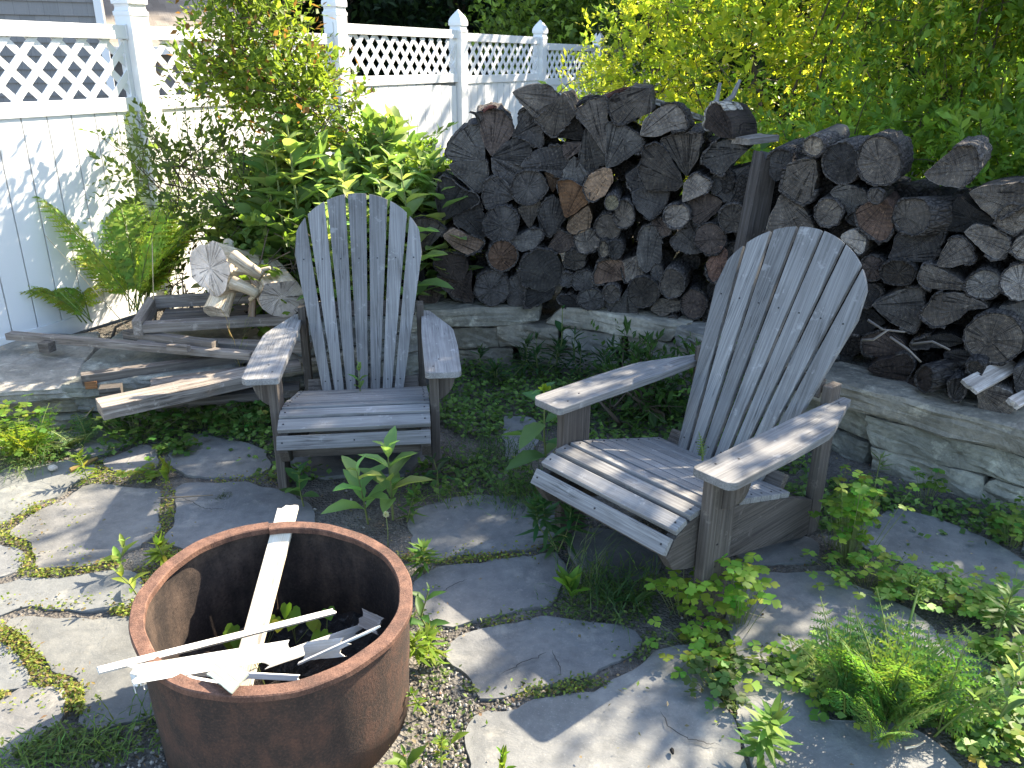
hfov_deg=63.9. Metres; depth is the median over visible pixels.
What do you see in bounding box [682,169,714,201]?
firewood log
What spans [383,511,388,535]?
dandelion
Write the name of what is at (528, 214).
firewood log
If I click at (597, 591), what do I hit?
grass
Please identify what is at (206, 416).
clover
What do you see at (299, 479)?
milkweed
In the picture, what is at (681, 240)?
firewood log
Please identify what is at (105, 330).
garden bed soil
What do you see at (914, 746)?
stick
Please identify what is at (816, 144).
firewood log
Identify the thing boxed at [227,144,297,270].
milkweed
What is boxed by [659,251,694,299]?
firewood log
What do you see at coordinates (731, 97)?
stick
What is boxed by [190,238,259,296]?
bleached log
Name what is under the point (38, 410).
weed
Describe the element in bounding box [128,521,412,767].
fire ring
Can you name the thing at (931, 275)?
firewood log
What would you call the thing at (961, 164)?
firewood log
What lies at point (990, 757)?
ground cover
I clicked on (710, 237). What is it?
firewood log
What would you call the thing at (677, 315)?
firewood log
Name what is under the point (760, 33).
shrub
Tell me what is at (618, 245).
firewood log
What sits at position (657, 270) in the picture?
firewood log
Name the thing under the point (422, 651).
weed
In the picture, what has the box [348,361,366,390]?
weed
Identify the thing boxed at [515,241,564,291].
firewood log
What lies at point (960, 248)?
firewood log
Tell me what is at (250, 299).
stick
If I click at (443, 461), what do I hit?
milkweed
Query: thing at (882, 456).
weed
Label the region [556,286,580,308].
firewood log
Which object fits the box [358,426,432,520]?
milkweed
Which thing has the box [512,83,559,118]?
firewood log
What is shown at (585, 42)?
sapling
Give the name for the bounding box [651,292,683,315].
firewood log
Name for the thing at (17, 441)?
weed
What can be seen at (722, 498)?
adirondack chair
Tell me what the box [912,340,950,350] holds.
twig
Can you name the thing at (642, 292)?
firewood log
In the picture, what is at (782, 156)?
firewood log
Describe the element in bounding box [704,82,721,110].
stick
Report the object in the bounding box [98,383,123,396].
wood block
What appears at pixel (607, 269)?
firewood log
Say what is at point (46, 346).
wood block
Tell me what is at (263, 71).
shrub
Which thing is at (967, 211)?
firewood log
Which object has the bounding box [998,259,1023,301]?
firewood log
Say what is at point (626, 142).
firewood log
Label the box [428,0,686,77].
tree
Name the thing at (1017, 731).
ground clover
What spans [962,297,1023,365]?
firewood log
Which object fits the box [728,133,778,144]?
board
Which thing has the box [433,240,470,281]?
firewood log
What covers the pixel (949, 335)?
firewood log
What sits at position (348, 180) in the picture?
milkweed
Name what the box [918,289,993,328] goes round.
firewood log
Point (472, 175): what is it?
firewood log
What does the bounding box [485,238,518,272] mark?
firewood log
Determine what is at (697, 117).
bark slab
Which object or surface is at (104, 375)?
lumber board
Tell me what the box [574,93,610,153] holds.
firewood log
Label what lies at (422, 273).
firewood log
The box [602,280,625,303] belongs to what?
firewood log
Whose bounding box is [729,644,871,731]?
ground clover
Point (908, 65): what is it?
tree
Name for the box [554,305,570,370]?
milkweed
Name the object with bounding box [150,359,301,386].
lumber board
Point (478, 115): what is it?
bark strip
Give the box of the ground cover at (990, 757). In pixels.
[2,353,1023,766]
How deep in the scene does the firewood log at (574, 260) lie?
4.45 m
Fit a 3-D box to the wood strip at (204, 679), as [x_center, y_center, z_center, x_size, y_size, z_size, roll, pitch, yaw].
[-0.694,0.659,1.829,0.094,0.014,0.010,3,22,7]
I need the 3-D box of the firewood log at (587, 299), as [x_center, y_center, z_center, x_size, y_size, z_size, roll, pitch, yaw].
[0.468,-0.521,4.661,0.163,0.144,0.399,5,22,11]
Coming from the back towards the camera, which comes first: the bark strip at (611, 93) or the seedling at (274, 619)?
the bark strip at (611, 93)
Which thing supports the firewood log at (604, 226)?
on the firewood log at (604, 248)
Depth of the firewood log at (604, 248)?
4.32 m
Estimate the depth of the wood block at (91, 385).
3.81 m
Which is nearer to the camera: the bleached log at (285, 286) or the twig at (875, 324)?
the twig at (875, 324)
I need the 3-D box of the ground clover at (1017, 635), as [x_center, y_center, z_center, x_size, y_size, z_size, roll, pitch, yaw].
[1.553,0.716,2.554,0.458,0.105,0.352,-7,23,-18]
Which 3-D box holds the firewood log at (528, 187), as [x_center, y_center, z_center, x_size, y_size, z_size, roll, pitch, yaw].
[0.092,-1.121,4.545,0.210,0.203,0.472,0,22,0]
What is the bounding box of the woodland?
[274,0,1018,117]
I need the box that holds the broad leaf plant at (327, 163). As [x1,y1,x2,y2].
[205,103,448,300]
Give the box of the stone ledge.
[0,326,370,428]
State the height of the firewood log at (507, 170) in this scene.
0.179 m
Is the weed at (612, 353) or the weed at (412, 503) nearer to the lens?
the weed at (412, 503)
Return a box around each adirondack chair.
[241,193,460,491]
[530,226,867,620]
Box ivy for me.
[224,199,369,338]
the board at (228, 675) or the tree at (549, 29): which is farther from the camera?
the tree at (549, 29)
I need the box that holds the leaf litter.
[1,374,1021,767]
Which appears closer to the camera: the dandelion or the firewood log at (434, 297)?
the dandelion
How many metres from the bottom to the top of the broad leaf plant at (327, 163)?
1.269 m
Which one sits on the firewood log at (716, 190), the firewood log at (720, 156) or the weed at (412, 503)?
the firewood log at (720, 156)
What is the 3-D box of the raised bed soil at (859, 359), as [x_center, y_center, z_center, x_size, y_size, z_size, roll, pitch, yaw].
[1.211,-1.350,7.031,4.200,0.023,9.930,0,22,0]
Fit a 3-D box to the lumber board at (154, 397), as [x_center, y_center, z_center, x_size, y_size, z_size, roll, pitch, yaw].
[-1.484,0.030,3.730,0.725,0.060,0.133,-15,27,-34]
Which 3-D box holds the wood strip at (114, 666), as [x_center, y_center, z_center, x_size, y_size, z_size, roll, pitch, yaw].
[-0.688,0.617,1.996,0.585,0.158,0.018,-19,29,-40]
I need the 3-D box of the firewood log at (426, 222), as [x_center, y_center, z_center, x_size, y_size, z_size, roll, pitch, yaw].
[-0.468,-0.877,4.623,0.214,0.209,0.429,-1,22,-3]
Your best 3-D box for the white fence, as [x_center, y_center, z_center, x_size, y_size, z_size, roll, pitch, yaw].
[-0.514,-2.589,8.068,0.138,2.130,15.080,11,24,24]
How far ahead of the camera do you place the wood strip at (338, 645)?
1.99 m
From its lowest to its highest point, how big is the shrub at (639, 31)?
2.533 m
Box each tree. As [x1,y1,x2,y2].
[249,0,466,89]
[310,0,579,75]
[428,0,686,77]
[466,0,697,108]
[588,0,921,147]
[701,6,992,138]
[810,0,1023,182]
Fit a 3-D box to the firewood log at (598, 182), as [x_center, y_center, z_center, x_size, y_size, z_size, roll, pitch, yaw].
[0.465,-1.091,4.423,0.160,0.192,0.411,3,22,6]
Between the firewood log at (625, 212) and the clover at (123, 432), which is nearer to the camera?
the clover at (123, 432)
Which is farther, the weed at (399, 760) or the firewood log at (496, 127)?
the firewood log at (496, 127)
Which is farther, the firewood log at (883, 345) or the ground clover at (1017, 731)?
the firewood log at (883, 345)
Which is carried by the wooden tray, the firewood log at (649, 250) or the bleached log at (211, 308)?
the bleached log at (211, 308)
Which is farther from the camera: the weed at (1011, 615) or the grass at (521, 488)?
the grass at (521, 488)
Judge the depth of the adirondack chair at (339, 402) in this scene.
3.77 m
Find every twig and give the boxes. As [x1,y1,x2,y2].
[861,329,888,340]
[867,319,904,332]
[889,336,921,362]
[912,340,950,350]
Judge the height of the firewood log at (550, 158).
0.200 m
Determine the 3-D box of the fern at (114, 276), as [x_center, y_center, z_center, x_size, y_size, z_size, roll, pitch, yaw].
[-2.122,-0.855,4.703,1.116,0.816,1.069,-8,23,-20]
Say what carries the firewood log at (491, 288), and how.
on the stone wall
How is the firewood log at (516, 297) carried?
on the stone wall
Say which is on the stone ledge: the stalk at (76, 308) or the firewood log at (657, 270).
the stalk at (76, 308)
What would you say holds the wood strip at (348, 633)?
in the fire ring
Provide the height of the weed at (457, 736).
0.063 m
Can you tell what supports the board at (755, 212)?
on the firewood stack
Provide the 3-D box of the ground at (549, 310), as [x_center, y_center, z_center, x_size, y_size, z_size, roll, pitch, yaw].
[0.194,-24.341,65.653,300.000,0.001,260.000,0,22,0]
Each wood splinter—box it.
[960,360,1015,393]
[1005,390,1023,409]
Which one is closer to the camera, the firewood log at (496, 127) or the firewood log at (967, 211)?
the firewood log at (967, 211)
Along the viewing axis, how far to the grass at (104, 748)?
2.12 m
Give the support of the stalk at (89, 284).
on the stone ledge
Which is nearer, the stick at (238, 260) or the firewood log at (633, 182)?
the stick at (238, 260)
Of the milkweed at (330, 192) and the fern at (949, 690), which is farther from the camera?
the milkweed at (330, 192)
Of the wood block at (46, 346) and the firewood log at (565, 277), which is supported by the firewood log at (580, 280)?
the firewood log at (565, 277)
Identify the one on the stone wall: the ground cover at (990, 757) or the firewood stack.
the firewood stack
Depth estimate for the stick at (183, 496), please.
3.25 m
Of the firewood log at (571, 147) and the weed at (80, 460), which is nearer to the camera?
the weed at (80, 460)
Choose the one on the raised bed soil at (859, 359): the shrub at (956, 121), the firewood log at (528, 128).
the shrub at (956, 121)
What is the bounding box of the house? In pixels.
[0,0,115,102]
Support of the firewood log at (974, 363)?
on the firewood log at (957, 390)
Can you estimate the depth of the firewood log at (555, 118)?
4.19 m
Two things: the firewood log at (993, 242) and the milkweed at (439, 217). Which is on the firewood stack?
the firewood log at (993, 242)
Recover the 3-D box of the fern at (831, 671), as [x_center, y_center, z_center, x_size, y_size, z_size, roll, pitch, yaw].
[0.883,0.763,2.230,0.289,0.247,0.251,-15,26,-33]
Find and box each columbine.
[808,464,886,551]
[819,470,919,568]
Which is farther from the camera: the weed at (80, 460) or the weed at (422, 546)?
the weed at (80, 460)
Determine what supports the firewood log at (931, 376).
on the stone wall
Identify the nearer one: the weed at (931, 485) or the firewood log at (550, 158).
the weed at (931, 485)
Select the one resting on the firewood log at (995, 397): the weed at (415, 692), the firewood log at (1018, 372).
the firewood log at (1018, 372)
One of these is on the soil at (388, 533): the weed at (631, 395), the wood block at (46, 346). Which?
the weed at (631, 395)
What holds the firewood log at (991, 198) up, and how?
on the firewood log at (967, 211)
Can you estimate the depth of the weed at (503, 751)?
1.96 m
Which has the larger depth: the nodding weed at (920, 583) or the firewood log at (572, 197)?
the firewood log at (572, 197)
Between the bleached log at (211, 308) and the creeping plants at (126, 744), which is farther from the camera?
the bleached log at (211, 308)
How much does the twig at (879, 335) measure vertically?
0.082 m
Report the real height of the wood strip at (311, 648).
0.080 m
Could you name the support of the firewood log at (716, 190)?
on the firewood log at (729, 214)
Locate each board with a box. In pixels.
[5,331,253,359]
[80,356,248,385]
[95,366,252,419]
[122,329,217,347]
[126,640,302,684]
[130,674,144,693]
[137,338,312,352]
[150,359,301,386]
[158,381,300,408]
[166,343,190,352]
[206,655,247,693]
[238,505,298,685]
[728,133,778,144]
[728,150,774,308]
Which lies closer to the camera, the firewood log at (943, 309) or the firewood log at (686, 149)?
the firewood log at (943, 309)
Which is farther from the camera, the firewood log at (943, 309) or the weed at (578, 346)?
the weed at (578, 346)
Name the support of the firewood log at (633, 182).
on the firewood log at (650, 205)
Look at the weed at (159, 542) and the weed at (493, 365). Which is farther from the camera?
the weed at (493, 365)
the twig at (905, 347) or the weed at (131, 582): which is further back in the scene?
the twig at (905, 347)
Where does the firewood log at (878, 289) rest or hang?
on the firewood log at (863, 326)
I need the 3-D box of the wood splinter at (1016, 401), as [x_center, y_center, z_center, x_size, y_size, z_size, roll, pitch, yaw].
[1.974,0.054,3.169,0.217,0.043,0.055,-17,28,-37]
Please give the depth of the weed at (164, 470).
3.33 m
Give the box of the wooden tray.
[131,292,318,335]
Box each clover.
[52,410,187,446]
[136,403,268,433]
[151,431,208,455]
[206,400,271,434]
[644,566,732,618]
[644,601,777,692]
[691,552,781,632]
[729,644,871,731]
[745,630,857,689]
[802,544,958,601]
[850,552,1006,628]
[891,561,1016,623]
[949,681,1023,767]
[958,561,1023,652]
[967,622,1023,681]
[980,645,1023,694]
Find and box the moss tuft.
[211,489,232,500]
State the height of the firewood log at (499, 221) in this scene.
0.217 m
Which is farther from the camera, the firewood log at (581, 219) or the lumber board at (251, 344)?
the firewood log at (581, 219)
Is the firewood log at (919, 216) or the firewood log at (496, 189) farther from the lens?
the firewood log at (496, 189)
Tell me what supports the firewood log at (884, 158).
on the firewood log at (878, 195)
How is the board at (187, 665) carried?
on the fire ring
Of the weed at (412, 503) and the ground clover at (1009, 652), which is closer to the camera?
the ground clover at (1009, 652)
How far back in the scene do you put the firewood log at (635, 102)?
4.10 m
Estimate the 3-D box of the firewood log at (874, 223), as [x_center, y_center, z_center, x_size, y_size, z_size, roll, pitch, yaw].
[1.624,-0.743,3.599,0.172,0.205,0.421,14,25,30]
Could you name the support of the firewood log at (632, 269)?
on the firewood stack
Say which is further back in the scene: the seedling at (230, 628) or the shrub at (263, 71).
the shrub at (263, 71)
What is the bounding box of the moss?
[0,455,730,724]
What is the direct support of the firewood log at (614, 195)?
on the firewood log at (604, 226)
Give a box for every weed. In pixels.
[0,393,47,458]
[0,403,60,464]
[68,447,100,485]
[99,534,138,563]
[110,244,238,338]
[111,563,147,594]
[115,456,175,482]
[142,531,173,565]
[159,456,170,486]
[200,104,458,305]
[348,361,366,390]
[383,744,426,767]
[397,482,428,523]
[405,538,443,578]
[406,686,426,715]
[409,582,449,625]
[409,623,451,667]
[430,732,451,767]
[431,723,468,751]
[465,343,538,384]
[496,745,516,767]
[509,332,575,383]
[516,491,594,558]
[547,326,615,380]
[548,315,723,438]
[552,563,590,604]
[583,334,651,372]
[614,591,656,620]
[620,333,762,439]
[682,655,752,709]
[727,692,803,767]
[868,450,891,500]
[901,567,940,648]
[907,466,950,506]
[967,496,1023,552]
[976,578,1023,637]
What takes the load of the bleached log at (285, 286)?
on the wooden tray
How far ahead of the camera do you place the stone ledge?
4.00 m
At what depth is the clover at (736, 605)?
2.51 m
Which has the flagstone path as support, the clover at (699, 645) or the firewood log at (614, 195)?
the clover at (699, 645)
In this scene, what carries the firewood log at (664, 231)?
on the firewood log at (649, 250)
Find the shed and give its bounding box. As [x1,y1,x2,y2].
[104,0,287,96]
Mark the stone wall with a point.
(969, 447)
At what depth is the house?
8.83 m
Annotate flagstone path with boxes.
[0,416,1023,767]
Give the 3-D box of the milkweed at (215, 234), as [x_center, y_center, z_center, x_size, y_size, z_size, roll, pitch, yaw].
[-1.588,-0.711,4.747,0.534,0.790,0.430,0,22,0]
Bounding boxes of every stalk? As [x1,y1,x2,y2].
[45,235,128,328]
[60,292,91,321]
[152,241,153,299]
[203,280,253,364]
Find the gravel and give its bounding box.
[1,487,935,767]
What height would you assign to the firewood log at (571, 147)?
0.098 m
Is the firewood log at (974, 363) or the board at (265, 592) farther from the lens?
the firewood log at (974, 363)
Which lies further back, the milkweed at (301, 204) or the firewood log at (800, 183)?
the milkweed at (301, 204)
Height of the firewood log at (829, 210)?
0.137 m
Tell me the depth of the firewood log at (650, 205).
4.23 m
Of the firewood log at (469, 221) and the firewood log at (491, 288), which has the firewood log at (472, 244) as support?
the firewood log at (469, 221)
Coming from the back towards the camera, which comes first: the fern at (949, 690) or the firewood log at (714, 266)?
the firewood log at (714, 266)
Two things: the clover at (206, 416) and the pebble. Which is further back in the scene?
the clover at (206, 416)
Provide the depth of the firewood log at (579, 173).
4.29 m
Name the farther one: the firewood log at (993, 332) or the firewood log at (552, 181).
the firewood log at (552, 181)
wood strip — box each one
[96,608,335,674]
[186,675,216,682]
[190,671,299,680]
[262,626,362,668]
[297,625,380,665]
[303,637,350,659]
[357,608,384,634]
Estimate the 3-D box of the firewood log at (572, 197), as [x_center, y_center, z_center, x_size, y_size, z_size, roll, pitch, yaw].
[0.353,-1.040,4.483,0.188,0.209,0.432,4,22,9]
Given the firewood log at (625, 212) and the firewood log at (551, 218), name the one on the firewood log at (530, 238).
the firewood log at (551, 218)
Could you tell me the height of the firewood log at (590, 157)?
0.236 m
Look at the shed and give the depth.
10.68 m
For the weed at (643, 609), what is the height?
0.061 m
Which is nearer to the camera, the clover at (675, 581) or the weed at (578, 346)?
the clover at (675, 581)
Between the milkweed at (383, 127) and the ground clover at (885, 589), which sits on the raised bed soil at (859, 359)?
the milkweed at (383, 127)
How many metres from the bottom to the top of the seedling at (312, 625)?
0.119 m
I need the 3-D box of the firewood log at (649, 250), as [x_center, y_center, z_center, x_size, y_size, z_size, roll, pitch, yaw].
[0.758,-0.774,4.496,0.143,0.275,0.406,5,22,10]
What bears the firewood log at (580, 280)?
on the firewood log at (587, 299)
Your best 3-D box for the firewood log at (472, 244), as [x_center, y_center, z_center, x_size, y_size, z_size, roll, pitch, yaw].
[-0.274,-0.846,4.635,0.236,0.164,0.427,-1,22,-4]
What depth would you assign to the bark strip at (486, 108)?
4.19 m
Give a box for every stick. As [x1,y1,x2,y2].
[69,456,97,471]
[158,495,212,498]
[227,250,264,280]
[228,276,259,298]
[248,285,263,301]
[260,266,270,270]
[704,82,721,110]
[723,79,741,100]
[904,740,925,748]
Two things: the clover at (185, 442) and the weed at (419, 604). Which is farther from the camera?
the clover at (185, 442)
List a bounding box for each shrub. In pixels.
[77,81,289,304]
[152,0,376,298]
[556,0,763,179]
[633,0,970,195]
[735,53,1023,186]
[781,0,1023,180]
[937,0,1023,187]
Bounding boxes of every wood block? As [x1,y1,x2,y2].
[37,340,55,352]
[84,380,97,388]
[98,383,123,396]
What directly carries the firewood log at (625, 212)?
on the firewood stack
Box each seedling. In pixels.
[223,623,241,649]
[267,614,283,642]
[280,602,320,643]
[306,606,334,640]
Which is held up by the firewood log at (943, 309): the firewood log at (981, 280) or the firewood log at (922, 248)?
the firewood log at (981, 280)
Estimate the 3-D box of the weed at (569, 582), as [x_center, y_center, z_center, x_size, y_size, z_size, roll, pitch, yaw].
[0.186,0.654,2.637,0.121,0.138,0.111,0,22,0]
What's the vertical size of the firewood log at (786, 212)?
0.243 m
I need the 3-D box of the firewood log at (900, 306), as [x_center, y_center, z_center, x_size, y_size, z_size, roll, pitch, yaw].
[1.755,-0.392,3.648,0.218,0.219,0.449,14,26,31]
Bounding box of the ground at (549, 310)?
[541,113,923,340]
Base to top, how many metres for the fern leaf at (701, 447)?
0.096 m
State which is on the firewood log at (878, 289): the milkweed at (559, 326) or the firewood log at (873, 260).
the firewood log at (873, 260)
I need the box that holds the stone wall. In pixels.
[273,295,1023,512]
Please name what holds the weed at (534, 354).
on the soil at (388, 533)
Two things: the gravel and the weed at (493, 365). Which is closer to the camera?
the gravel
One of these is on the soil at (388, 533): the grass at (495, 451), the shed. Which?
the grass at (495, 451)
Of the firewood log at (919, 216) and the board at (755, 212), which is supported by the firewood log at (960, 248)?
the firewood log at (919, 216)
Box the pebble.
[47,464,57,470]
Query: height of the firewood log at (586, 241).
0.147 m
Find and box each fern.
[19,282,103,322]
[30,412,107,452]
[32,161,246,313]
[780,596,875,714]
[823,587,974,727]
[850,685,946,748]
[888,614,1023,739]
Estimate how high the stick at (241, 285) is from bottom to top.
0.107 m
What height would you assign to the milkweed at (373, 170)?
1.062 m
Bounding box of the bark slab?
[653,98,703,120]
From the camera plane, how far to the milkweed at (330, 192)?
4.22 m
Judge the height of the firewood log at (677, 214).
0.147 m
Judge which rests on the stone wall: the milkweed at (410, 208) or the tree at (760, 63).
the milkweed at (410, 208)
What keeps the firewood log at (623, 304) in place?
on the stone wall
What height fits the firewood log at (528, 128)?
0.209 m
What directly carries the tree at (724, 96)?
on the ground at (549, 310)
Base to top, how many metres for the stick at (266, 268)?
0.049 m
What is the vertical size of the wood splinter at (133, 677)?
0.046 m
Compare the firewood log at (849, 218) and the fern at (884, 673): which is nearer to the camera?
the fern at (884, 673)
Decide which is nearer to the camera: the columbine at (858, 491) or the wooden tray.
the columbine at (858, 491)
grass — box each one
[0,398,679,767]
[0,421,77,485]
[441,418,555,492]
[455,448,554,521]
[535,538,675,641]
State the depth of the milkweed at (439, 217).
4.47 m
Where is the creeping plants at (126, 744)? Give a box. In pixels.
[1,540,1015,766]
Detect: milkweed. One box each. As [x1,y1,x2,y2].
[191,191,254,304]
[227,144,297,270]
[237,113,336,284]
[248,105,327,284]
[277,122,327,287]
[279,461,319,506]
[288,160,386,275]
[296,180,384,300]
[321,455,403,524]
[323,144,445,294]
[347,161,453,299]
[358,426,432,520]
[361,113,435,274]
[395,157,483,297]
[423,453,456,487]
[502,382,556,469]
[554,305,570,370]
[956,685,1002,723]
[979,652,1023,721]
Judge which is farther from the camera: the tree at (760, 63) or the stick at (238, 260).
the tree at (760, 63)
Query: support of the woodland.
on the ground at (549, 310)
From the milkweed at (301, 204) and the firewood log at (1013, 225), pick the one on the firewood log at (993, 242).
the firewood log at (1013, 225)
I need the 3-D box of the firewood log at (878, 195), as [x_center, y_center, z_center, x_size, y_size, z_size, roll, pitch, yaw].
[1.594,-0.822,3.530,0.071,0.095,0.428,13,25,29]
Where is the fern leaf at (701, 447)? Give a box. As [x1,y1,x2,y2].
[696,431,706,460]
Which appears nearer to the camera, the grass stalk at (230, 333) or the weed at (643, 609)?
the weed at (643, 609)
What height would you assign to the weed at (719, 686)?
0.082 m
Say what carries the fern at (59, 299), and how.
on the garden bed soil at (105, 330)
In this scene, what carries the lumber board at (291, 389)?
on the stone ledge
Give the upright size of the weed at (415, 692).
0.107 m
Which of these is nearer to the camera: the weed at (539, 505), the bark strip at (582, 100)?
the weed at (539, 505)
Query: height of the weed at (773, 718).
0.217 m
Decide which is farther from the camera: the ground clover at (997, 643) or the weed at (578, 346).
the weed at (578, 346)
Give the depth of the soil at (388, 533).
2.91 m
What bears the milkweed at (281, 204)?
on the garden bed soil at (105, 330)
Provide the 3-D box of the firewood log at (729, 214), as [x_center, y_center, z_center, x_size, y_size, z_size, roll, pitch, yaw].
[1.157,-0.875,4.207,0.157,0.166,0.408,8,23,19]
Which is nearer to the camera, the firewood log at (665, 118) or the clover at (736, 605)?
the clover at (736, 605)
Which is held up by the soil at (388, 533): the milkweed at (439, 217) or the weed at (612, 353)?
the weed at (612, 353)
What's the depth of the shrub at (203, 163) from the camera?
4.50 m
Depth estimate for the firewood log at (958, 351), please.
3.41 m
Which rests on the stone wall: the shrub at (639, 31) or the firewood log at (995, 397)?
the firewood log at (995, 397)
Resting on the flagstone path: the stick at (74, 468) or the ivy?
the stick at (74, 468)
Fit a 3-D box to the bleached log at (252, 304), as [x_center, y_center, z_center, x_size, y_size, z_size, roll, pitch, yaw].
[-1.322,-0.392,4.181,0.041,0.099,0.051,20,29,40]
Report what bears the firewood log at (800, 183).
on the firewood stack
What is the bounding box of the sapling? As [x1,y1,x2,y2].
[538,35,615,140]
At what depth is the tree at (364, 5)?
15.03 m
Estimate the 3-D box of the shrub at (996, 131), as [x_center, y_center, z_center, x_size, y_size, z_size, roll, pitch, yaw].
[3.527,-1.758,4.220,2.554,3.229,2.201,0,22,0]
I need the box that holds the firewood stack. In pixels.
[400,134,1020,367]
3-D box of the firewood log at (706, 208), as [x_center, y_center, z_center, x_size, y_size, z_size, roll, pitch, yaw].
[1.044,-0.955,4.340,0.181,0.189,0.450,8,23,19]
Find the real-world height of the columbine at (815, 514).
0.329 m
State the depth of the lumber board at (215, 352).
4.04 m
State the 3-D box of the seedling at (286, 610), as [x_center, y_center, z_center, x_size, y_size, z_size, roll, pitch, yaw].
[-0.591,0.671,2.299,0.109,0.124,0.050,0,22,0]
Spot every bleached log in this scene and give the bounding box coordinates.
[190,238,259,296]
[203,292,235,316]
[243,250,303,316]
[248,299,256,316]
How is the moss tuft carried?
on the flagstone path
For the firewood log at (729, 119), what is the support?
on the firewood log at (720, 156)
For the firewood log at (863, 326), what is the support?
on the firewood log at (883, 345)
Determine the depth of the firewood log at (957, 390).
3.29 m
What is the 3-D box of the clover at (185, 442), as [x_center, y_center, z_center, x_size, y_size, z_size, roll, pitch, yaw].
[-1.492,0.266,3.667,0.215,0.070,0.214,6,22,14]
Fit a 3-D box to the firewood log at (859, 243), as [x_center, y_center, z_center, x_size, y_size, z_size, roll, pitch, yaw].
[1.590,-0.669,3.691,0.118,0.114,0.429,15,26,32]
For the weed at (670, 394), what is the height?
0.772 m
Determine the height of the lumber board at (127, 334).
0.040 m
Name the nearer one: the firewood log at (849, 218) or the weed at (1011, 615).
the weed at (1011, 615)
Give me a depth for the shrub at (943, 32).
4.75 m
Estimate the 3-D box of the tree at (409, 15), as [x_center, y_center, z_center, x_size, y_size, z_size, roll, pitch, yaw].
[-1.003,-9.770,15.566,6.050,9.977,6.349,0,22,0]
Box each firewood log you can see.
[401,251,428,296]
[413,210,447,251]
[418,278,442,303]
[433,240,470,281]
[435,169,480,220]
[437,261,473,303]
[443,220,485,256]
[444,118,486,161]
[449,156,490,193]
[453,197,484,237]
[473,263,509,306]
[477,102,514,155]
[481,170,512,209]
[481,199,520,240]
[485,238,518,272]
[491,157,522,185]
[492,135,532,167]
[507,266,526,305]
[510,169,548,205]
[511,218,544,251]
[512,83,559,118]
[512,107,544,147]
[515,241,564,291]
[517,200,540,227]
[521,141,569,178]
[523,280,555,308]
[534,89,581,137]
[537,191,565,237]
[544,172,558,191]
[548,216,575,252]
[556,178,590,217]
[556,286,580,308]
[557,115,585,139]
[559,268,573,287]
[561,154,590,183]
[562,138,581,158]
[562,248,590,270]
[567,202,594,233]
[570,258,598,291]
[573,221,600,254]
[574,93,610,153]
[575,128,604,172]
[576,286,604,310]
[582,166,612,202]
[591,254,624,285]
[593,207,621,239]
[597,237,610,258]
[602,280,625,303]
[604,121,648,167]
[604,180,624,210]
[605,284,639,313]
[606,83,655,126]
[608,231,627,259]
[612,192,636,229]
[620,250,645,283]
[625,160,642,193]
[626,271,660,308]
[632,187,669,220]
[636,220,663,272]
[637,136,685,191]
[640,101,694,136]
[650,211,671,237]
[651,259,665,280]
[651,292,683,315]
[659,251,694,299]
[660,122,712,175]
[662,194,693,230]
[668,311,681,318]
[669,221,701,253]
[680,280,709,319]
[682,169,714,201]
[687,191,722,227]
[693,218,729,256]
[700,137,752,176]
[701,101,756,138]
[704,246,727,284]
[710,162,750,202]
[718,202,742,233]
[762,195,818,243]
[767,137,805,180]
[778,155,824,206]
[802,123,849,157]
[813,192,846,228]
[821,135,869,185]
[830,179,871,213]
[841,226,876,256]
[844,210,855,225]
[850,276,890,309]
[850,307,886,337]
[854,129,913,187]
[854,189,900,245]
[859,244,890,281]
[860,320,911,358]
[867,185,894,204]
[868,346,922,381]
[872,278,933,334]
[878,257,922,285]
[888,227,951,261]
[891,194,960,236]
[907,357,966,392]
[909,324,964,350]
[917,256,970,292]
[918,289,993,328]
[924,135,992,189]
[937,232,983,266]
[943,343,969,359]
[946,369,968,402]
[947,186,993,231]
[962,258,1008,300]
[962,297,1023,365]
[964,223,1015,261]
[965,354,988,375]
[969,176,1023,220]
[977,375,1015,413]
[993,201,1023,236]
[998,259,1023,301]
[999,297,1023,321]
[1009,231,1023,261]
[1013,351,1023,392]
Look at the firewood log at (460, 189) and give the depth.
4.38 m
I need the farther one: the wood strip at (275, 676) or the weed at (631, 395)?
the weed at (631, 395)
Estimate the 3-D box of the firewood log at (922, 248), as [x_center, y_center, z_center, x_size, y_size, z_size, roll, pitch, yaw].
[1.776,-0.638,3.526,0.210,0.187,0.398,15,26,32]
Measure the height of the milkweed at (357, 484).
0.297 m
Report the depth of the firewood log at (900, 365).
3.55 m
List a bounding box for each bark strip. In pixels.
[469,111,481,122]
[481,105,496,112]
[576,94,599,106]
[606,86,630,98]
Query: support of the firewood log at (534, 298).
on the stone wall
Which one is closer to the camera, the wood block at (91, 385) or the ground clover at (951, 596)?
the ground clover at (951, 596)
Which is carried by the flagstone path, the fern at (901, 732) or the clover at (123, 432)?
the fern at (901, 732)
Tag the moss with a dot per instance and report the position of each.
(77, 698)
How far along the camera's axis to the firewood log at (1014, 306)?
3.20 m
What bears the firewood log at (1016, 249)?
on the firewood stack
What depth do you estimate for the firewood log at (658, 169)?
4.13 m
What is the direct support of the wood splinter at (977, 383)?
on the firewood log at (995, 397)
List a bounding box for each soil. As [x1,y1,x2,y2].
[0,341,1023,767]
[73,292,320,338]
[416,179,976,394]
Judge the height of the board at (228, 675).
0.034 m
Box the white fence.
[0,0,676,345]
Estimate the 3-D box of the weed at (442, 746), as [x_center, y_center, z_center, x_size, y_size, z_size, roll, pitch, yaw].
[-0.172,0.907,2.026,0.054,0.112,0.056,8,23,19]
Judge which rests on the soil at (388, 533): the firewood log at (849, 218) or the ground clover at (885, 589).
the ground clover at (885, 589)

